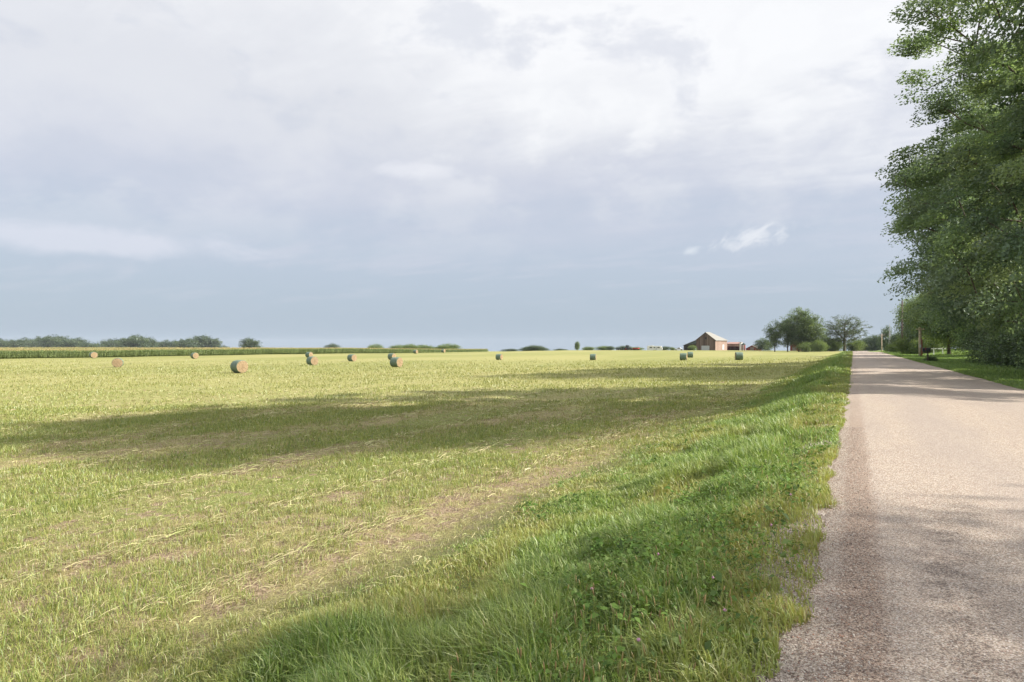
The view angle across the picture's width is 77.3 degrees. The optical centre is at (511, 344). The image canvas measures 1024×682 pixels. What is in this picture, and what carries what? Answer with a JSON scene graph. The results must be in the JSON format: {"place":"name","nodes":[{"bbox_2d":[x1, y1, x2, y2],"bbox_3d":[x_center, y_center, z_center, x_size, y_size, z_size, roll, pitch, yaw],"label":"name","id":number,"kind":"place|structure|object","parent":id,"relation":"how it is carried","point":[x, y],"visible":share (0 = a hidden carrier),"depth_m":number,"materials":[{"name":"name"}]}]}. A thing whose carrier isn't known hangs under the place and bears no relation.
{"place":"outdoors","nodes":[
{"label":"outdoors","id":0,"kind":"place"},
{"bbox_2d":[116,350,852,681],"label":"verge grass","id":1,"kind":"structure","parent":0,"point":[392,632],"depth_m":4.81,"materials":[{"name":"green plant"}]},
{"bbox_2d":[0,350,1005,681],"bbox_3d":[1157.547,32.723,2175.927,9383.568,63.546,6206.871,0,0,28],"label":"ground","id":2,"kind":"structure","parent":0,"point":[416,536],"depth_m":12.59,"materials":[{"name":"plant"}]},
{"bbox_2d":[0,338,9,347],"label":"distant tree","id":3,"kind":"object","parent":2,"relation":"on","point":[3,344],"visible":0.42,"depth_m":827.23,"materials":[{"name":"green plant"}]},
{"bbox_2d":[6,339,31,347],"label":"distant tree","id":4,"kind":"object","parent":2,"relation":"on","point":[13,344],"visible":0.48,"depth_m":879.09,"materials":[{"name":"green plant"}]},
{"bbox_2d":[11,337,38,347],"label":"distant tree","id":5,"kind":"object","parent":2,"relation":"on","point":[32,343],"visible":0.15,"depth_m":908.82,"materials":[{"name":"green plant"}]},
{"bbox_2d":[34,335,61,347],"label":"distant tree","id":6,"kind":"object","parent":2,"relation":"on","point":[47,341],"visible":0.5,"depth_m":895.98,"materials":[{"name":"green plant"}]},
{"bbox_2d":[52,334,75,342],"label":"distant tree","id":7,"kind":"object","parent":2,"relation":"on","point":[62,337],"visible":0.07,"depth_m":948.75,"materials":[{"name":"green plant"}]},
{"bbox_2d":[55,339,80,347],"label":"distant tree","id":8,"kind":"object","parent":2,"relation":"on","point":[69,343],"visible":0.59,"depth_m":886.05,"materials":[{"name":"green plant"}]},
{"bbox_2d":[71,337,91,346],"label":"distant tree","id":9,"kind":"object","parent":2,"relation":"on","point":[79,340],"visible":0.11,"depth_m":946.94,"materials":[{"name":"green plant"}]},
{"bbox_2d":[77,342,99,347],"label":"distant tree","id":10,"kind":"object","parent":2,"relation":"on","point":[85,345],"visible":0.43,"depth_m":820.01,"materials":[{"name":"green plant"}]},
{"bbox_2d":[89,352,97,357],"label":"round bale","id":11,"kind":"object","parent":2,"relation":"on","point":[93,354],"visible":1,"depth_m":149.55},
{"bbox_2d":[97,339,119,347],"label":"distant tree","id":12,"kind":"object","parent":2,"relation":"on","point":[109,343],"visible":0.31,"depth_m":905.71,"materials":[{"name":"green plant"}]},
{"bbox_2d":[112,358,123,366],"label":"round bale","id":13,"kind":"object","parent":2,"relation":"on","point":[117,362],"visible":0.98,"depth_m":92.44},
{"bbox_2d":[114,337,130,347],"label":"distant tree","id":14,"kind":"object","parent":2,"relation":"on","point":[119,344],"visible":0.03,"depth_m":828.48,"materials":[{"name":"green plant"}]},
{"bbox_2d":[120,335,151,347],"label":"distant tree","id":15,"kind":"object","parent":2,"relation":"on","point":[134,341],"visible":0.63,"depth_m":794.22,"materials":[{"name":"green plant"}]},
{"bbox_2d":[145,336,160,347],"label":"distant tree","id":16,"kind":"object","parent":2,"relation":"on","point":[152,342],"visible":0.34,"depth_m":879.25,"materials":[{"name":"green plant"}]},
{"bbox_2d":[156,339,173,347],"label":"distant tree","id":17,"kind":"object","parent":2,"relation":"on","point":[162,344],"visible":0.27,"depth_m":928.94,"materials":[{"name":"green plant"}]},
{"bbox_2d":[166,341,178,347],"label":"distant tree","id":18,"kind":"object","parent":2,"relation":"on","point":[171,344],"visible":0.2,"depth_m":892.43,"materials":[{"name":"green plant"}]},
{"bbox_2d":[173,338,198,347],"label":"distant tree","id":19,"kind":"object","parent":2,"relation":"on","point":[182,343],"visible":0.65,"depth_m":814.75,"materials":[{"name":"green plant"}]},
{"bbox_2d":[190,353,198,358],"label":"round bale","id":20,"kind":"object","parent":2,"relation":"on","point":[194,355],"visible":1,"depth_m":145.53},
{"bbox_2d":[192,334,220,347],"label":"distant tree","id":21,"kind":"object","parent":2,"relation":"on","point":[203,338],"visible":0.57,"depth_m":945.05,"materials":[{"name":"green plant"}]},
{"bbox_2d":[201,338,222,347],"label":"distant tree","id":22,"kind":"object","parent":2,"relation":"on","point":[218,343],"visible":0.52,"depth_m":951.33,"materials":[{"name":"green plant"}]},
{"bbox_2d":[230,360,247,372],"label":"round bale","id":23,"kind":"object","parent":2,"relation":"on","point":[238,366],"visible":1,"depth_m":72.54},
{"bbox_2d":[0,347,488,358],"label":"corn field","id":24,"kind":"structure","parent":2,"relation":"on","point":[43,352],"depth_m":193.07,"materials":[{"name":"green plant"}]},
{"bbox_2d":[238,337,262,347],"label":"distant tree","id":25,"kind":"object","parent":2,"relation":"on","point":[251,342],"visible":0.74,"depth_m":636.92,"materials":[{"name":"green plant"}]},
{"bbox_2d":[305,352,312,356],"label":"round bale","id":26,"kind":"object","parent":2,"relation":"on","point":[308,354],"visible":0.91,"depth_m":159.52},
{"bbox_2d":[306,356,317,364],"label":"round bale","id":27,"kind":"object","parent":2,"relation":"on","point":[311,360],"visible":0.98,"depth_m":99.56},
{"bbox_2d":[325,343,339,347],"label":"bush","id":28,"kind":"object","parent":2,"relation":"on","point":[333,345],"visible":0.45,"depth_m":618.90,"materials":[{"name":"green plant"}]},
{"bbox_2d":[347,354,356,360],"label":"round bale","id":29,"kind":"object","parent":2,"relation":"on","point":[351,357],"visible":1,"depth_m":125.54},
{"bbox_2d":[367,344,384,348],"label":"bush","id":30,"kind":"object","parent":2,"relation":"on","point":[374,346],"visible":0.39,"depth_m":418.83,"materials":[{"name":"green plant"}]},
{"bbox_2d":[388,353,395,359],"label":"round bale","id":31,"kind":"object","parent":2,"relation":"on","point":[390,355],"visible":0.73,"depth_m":137.55},
{"bbox_2d":[0,377,791,681],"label":"cut straw","id":32,"kind":"object","parent":2,"relation":"on","point":[319,494],"visible":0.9,"depth_m":12.64,"materials":[{"name":"plant"}]},
{"bbox_2d":[390,357,402,366],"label":"round bale","id":33,"kind":"object","parent":2,"relation":"on","point":[396,361],"visible":0.95,"depth_m":91.54},
{"bbox_2d":[400,343,422,348],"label":"bush","id":34,"kind":"object","parent":2,"relation":"on","point":[409,346],"visible":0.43,"depth_m":376.86,"materials":[{"name":"green plant"}]},
{"bbox_2d":[0,354,835,681],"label":"hay stubble","id":35,"kind":"object","parent":2,"relation":"on","point":[166,418],"visible":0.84,"depth_m":14.02,"materials":[{"name":"plant"}]},
{"bbox_2d":[417,344,435,348],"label":"bush","id":36,"kind":"object","parent":2,"relation":"on","point":[427,347],"visible":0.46,"depth_m":381.83,"materials":[{"name":"green plant"}]},
{"bbox_2d":[436,343,460,348],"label":"bush","id":37,"kind":"object","parent":2,"relation":"on","point":[451,346],"visible":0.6,"depth_m":373.43,"materials":[{"name":"green plant"}]},
{"bbox_2d":[496,354,502,359],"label":"round bale","id":38,"kind":"object","parent":2,"relation":"on","point":[499,356],"visible":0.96,"depth_m":134.56},
{"bbox_2d":[501,348,519,350],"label":"bush","id":39,"kind":"object","parent":2,"relation":"on","point":[510,349],"visible":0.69,"depth_m":468.68,"materials":[{"name":"green plant"}]},
{"bbox_2d":[518,346,536,350],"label":"bush","id":40,"kind":"object","parent":2,"relation":"on","point":[524,349],"visible":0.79,"depth_m":437.38,"materials":[{"name":"green plant"}]},
{"bbox_2d":[523,344,544,350],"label":"bush","id":41,"kind":"object","parent":2,"relation":"on","point":[537,347],"visible":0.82,"depth_m":436.42,"materials":[{"name":"green plant"}]},
{"bbox_2d":[574,341,579,349],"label":"tree","id":42,"kind":"object","parent":2,"relation":"on","point":[577,345],"visible":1,"depth_m":424.25,"materials":[{"name":"green plant"}]},
{"bbox_2d":[582,346,593,349],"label":"bush","id":43,"kind":"object","parent":2,"relation":"on","point":[588,348],"visible":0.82,"depth_m":428.53,"materials":[{"name":"green plant"}]},
{"bbox_2d":[332,393,845,681],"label":"clover leaves","id":44,"kind":"object","parent":2,"relation":"on","point":[684,548],"visible":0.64,"depth_m":4.91,"materials":[{"name":"green plant"}]},
{"bbox_2d":[590,354,595,359],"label":"round bale","id":45,"kind":"object","parent":2,"relation":"on","point":[592,356],"visible":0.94,"depth_m":134.44},
{"bbox_2d":[595,346,608,349],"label":"bush","id":46,"kind":"object","parent":2,"relation":"on","point":[601,348],"visible":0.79,"depth_m":428.28,"materials":[{"name":"green plant"}]},
{"bbox_2d":[449,395,839,681],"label":"seed heads","id":47,"kind":"object","parent":2,"relation":"on","point":[619,667],"visible":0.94,"depth_m":3.53,"materials":[{"name":"green plant"}]},
{"bbox_2d":[647,345,662,349],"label":"house","id":48,"kind":"structure","parent":2,"relation":"on","point":[651,347],"depth_m":390.87,"materials":[{"name":"white paint"}]},
{"bbox_2d":[680,353,686,359],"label":"round bale","id":49,"kind":"object","parent":2,"relation":"on","point":[683,356],"visible":0.91,"depth_m":124.43},
{"bbox_2d":[687,352,692,357],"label":"round bale","id":50,"kind":"object","parent":2,"relation":"on","point":[689,354],"visible":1,"depth_m":155.45},
{"bbox_2d":[688,345,697,349],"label":"bush","id":51,"kind":"object","parent":2,"relation":"on","point":[692,347],"visible":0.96,"depth_m":371.49,"materials":[{"name":"green plant"}]},
{"bbox_2d":[683,332,727,349],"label":"wooden barn","id":52,"kind":"structure","parent":2,"relation":"on","point":[708,341],"depth_m":383.22,"materials":[{"name":"wood"}]},
{"bbox_2d":[701,346,708,349],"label":"door","id":53,"kind":"structure","parent":52,"relation":"in","point":[702,347],"depth_m":382.22,"materials":[{"name":"grey paint"}]},
{"bbox_2d":[727,342,742,349],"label":"open shed","id":54,"kind":"structure","parent":2,"relation":"on","point":[733,345],"depth_m":400.45,"materials":[{"name":"white paint"}]},
{"bbox_2d":[735,352,742,359],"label":"round bale","id":55,"kind":"object","parent":2,"relation":"on","point":[738,355],"visible":1,"depth_m":119.41},
{"bbox_2d":[741,343,745,349],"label":"silo","id":56,"kind":"object","parent":2,"relation":"on","point":[743,346],"visible":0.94,"depth_m":391.24,"materials":[{"name":"paint"}]},
{"bbox_2d":[746,345,759,350],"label":"red shed","id":57,"kind":"structure","parent":2,"relation":"on","point":[751,347],"depth_m":392.18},
{"bbox_2d":[753,337,769,350],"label":"bush","id":58,"kind":"object","parent":2,"relation":"on","point":[760,344],"visible":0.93,"depth_m":344.27,"materials":[{"name":"green plant"}]},
{"bbox_2d":[762,319,788,351],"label":"deciduous tree","id":59,"kind":"object","parent":2,"relation":"on","point":[774,336],"visible":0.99,"depth_m":299.10,"materials":[{"name":"green plant"}]},
{"bbox_2d":[778,317,792,351],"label":"deciduous tree","id":60,"kind":"object","parent":2,"relation":"on","point":[784,341],"visible":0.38,"depth_m":304.41,"materials":[{"name":"green plant"}]},
{"bbox_2d":[781,306,820,351],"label":"deciduous tree","id":61,"kind":"object","parent":2,"relation":"on","point":[796,336],"visible":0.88,"depth_m":297.24,"materials":[{"name":"green plant"}]},
{"bbox_2d":[796,341,813,351],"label":"bush","id":62,"kind":"object","parent":2,"relation":"on","point":[804,347],"visible":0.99,"depth_m":288.99,"materials":[{"name":"green plant"}]},
{"bbox_2d":[799,314,828,351],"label":"deciduous tree","id":63,"kind":"object","parent":2,"relation":"on","point":[815,332],"visible":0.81,"depth_m":293.75,"materials":[{"name":"green plant"}]},
{"bbox_2d":[808,339,830,351],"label":"bush","id":64,"kind":"object","parent":2,"relation":"on","point":[820,347],"visible":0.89,"depth_m":288.60,"materials":[{"name":"green plant"}]},
{"bbox_2d":[813,334,846,351],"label":"bush","id":65,"kind":"object","parent":2,"relation":"on","point":[828,339],"visible":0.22,"depth_m":302.27,"materials":[{"name":"green plant"}]},
{"bbox_2d":[825,340,844,350],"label":"bush","id":66,"kind":"object","parent":2,"relation":"on","point":[838,345],"visible":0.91,"depth_m":298.27,"materials":[{"name":"green plant"}]},
{"bbox_2d":[822,314,872,350],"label":"oak tree","id":67,"kind":"object","parent":2,"relation":"on","point":[844,334],"visible":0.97,"depth_m":298.71,"materials":[{"name":"green plant"}]},
{"bbox_2d":[842,339,867,350],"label":"bush","id":68,"kind":"object","parent":2,"relation":"on","point":[856,345],"visible":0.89,"depth_m":303.25,"materials":[{"name":"green plant"}]},
{"bbox_2d":[862,335,871,350],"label":"deciduous tree","id":69,"kind":"object","parent":2,"relation":"on","point":[866,339],"visible":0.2,"depth_m":429.95,"materials":[{"name":"green plant"}]},
{"bbox_2d":[865,334,883,350],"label":"deciduous tree","id":70,"kind":"object","parent":2,"relation":"on","point":[871,342],"visible":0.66,"depth_m":418.70,"materials":[{"name":"green plant"}]},
{"bbox_2d":[875,325,892,351],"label":"narrow tree","id":71,"kind":"object","parent":2,"relation":"on","point":[885,332],"visible":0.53,"depth_m":269.78,"materials":[{"name":"green plant"}]},
{"bbox_2d":[883,343,899,351],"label":"bush","id":72,"kind":"object","parent":2,"relation":"on","point":[891,349],"visible":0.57,"depth_m":149.92,"materials":[{"name":"green plant"}]},
{"bbox_2d":[886,333,900,346],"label":"deciduous tree","id":73,"kind":"object","parent":2,"relation":"on","point":[893,337],"visible":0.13,"depth_m":230.15,"materials":[{"name":"green plant"}]},
{"bbox_2d":[901,300,902,352],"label":"utility pole","id":74,"kind":"object","parent":2,"relation":"on","point":[901,320],"visible":0.66,"depth_m":130.95,"materials":[{"name":"brown wood"}]},
{"bbox_2d":[890,335,917,353],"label":"bush","id":75,"kind":"object","parent":2,"relation":"on","point":[905,348],"visible":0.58,"depth_m":117.74,"materials":[{"name":"green plant"}]},
{"bbox_2d":[889,290,933,342],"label":"deciduous tree","id":76,"kind":"object","parent":2,"relation":"on","point":[898,326],"visible":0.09,"depth_m":137.19,"materials":[{"name":"green plant"}]},
{"bbox_2d":[916,327,924,355],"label":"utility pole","id":77,"kind":"object","parent":2,"relation":"on","point":[920,352],"visible":0.77,"depth_m":95.82,"materials":[{"name":"brown wood"}]},
{"bbox_2d":[893,293,951,349],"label":"deciduous tree","id":78,"kind":"object","parent":2,"relation":"on","point":[907,328],"visible":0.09,"depth_m":116.86,"materials":[{"name":"green plant"}]},
{"bbox_2d":[922,347,929,360],"bbox_3d":[40.078,1.133,61.913,0.645,1.780,0.339,0,0,28],"label":"mailbox","id":79,"kind":"object","parent":2,"relation":"on","point":[927,350],"visible":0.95,"depth_m":61.81,"materials":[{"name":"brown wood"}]},
{"bbox_2d":[906,336,946,353],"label":"bush","id":80,"kind":"object","parent":2,"relation":"on","point":[915,343],"visible":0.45,"depth_m":111.16,"materials":[{"name":"green plant"}]},
{"bbox_2d":[902,288,969,353],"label":"deciduous tree","id":81,"kind":"object","parent":2,"relation":"on","point":[947,339],"visible":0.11,"depth_m":96.14,"materials":[{"name":"green plant"}]},
{"bbox_2d":[913,266,984,345],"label":"deciduous tree","id":82,"kind":"object","parent":2,"relation":"on","point":[928,314],"visible":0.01,"depth_m":88.80,"materials":[{"name":"green plant"}]},
{"bbox_2d":[875,0,1023,343],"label":"ash tree","id":83,"kind":"object","parent":2,"relation":"on","point":[1002,245],"visible":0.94,"depth_m":30.28,"materials":[{"name":"green plant"}]},
{"bbox_2d":[877,69,1022,341],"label":"deciduous tree","id":84,"kind":"object","parent":2,"relation":"on","point":[905,270],"visible":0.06,"depth_m":58.54,"materials":[{"name":"green plant"}]},
{"bbox_2d":[902,129,1022,342],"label":"deciduous tree","id":85,"kind":"object","parent":2,"relation":"on","point":[960,329],"visible":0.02,"depth_m":71.34,"materials":[{"name":"green plant"}]},
{"bbox_2d":[907,0,1023,110],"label":"ash tree","id":86,"kind":"object","parent":2,"relation":"on","point":[1015,21],"visible":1,"depth_m":24.50,"materials":[{"name":"green plant"}]},
{"bbox_2d":[947,321,995,363],"bbox_3d":[40.070,-0.010,53.539,5.782,4.638,5.756,0,0,12],"label":"shrub","id":87,"kind":"object","parent":2,"relation":"on","point":[976,348],"visible":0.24,"depth_m":54.03,"materials":[{"name":"green plant"}]},
{"bbox_2d":[962,323,1023,366],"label":"shrub","id":88,"kind":"object","parent":2,"relation":"on","point":[992,353],"visible":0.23,"depth_m":47.76,"materials":[{"name":"green plant"}]},
{"bbox_2d":[972,306,1023,368],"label":"shrub","id":89,"kind":"object","parent":2,"relation":"on","point":[1009,351],"visible":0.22,"depth_m":42.78,"materials":[{"name":"green plant"}]},
{"bbox_2d":[992,320,1023,368],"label":"shrub","id":90,"kind":"object","parent":2,"relation":"on","point":[1021,344],"visible":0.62,"depth_m":34.57,"materials":[{"name":"green plant"}]},
{"bbox_2d":[993,323,1023,369],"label":"shrub","id":91,"kind":"object","parent":2,"relation":"on","point":[1015,354],"visible":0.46,"depth_m":38.29,"materials":[{"name":"green plant"}]},
{"bbox_2d":[1004,342,1023,372],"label":"shrub","id":92,"kind":"object","parent":2,"relation":"on","point":[1018,361],"visible":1,"depth_m":31.43,"materials":[{"name":"green plant"}]},
{"bbox_2d":[0,0,1023,350],"label":"sky","id":93,"kind":"structure","parent":0,"point":[492,175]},
{"bbox_2d":[790,352,1023,681],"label":"road","id":94,"kind":"structure","parent":0,"point":[948,468],"depth_m":5.42,"materials":[{"name":"grey asphalt"}]},
{"bbox_2d":[699,427,931,681],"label":"loose gravel","id":95,"kind":"structure","parent":94,"relation":"on","point":[831,594],"depth_m":4.21,"materials":[{"name":"grey gravel"}]},
{"bbox_2d":[881,349,1023,389],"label":"lawn grass","id":96,"kind":"structure","parent":0,"point":[988,372],"depth_m":43.62,"materials":[{"name":"green plant"}]}
]}

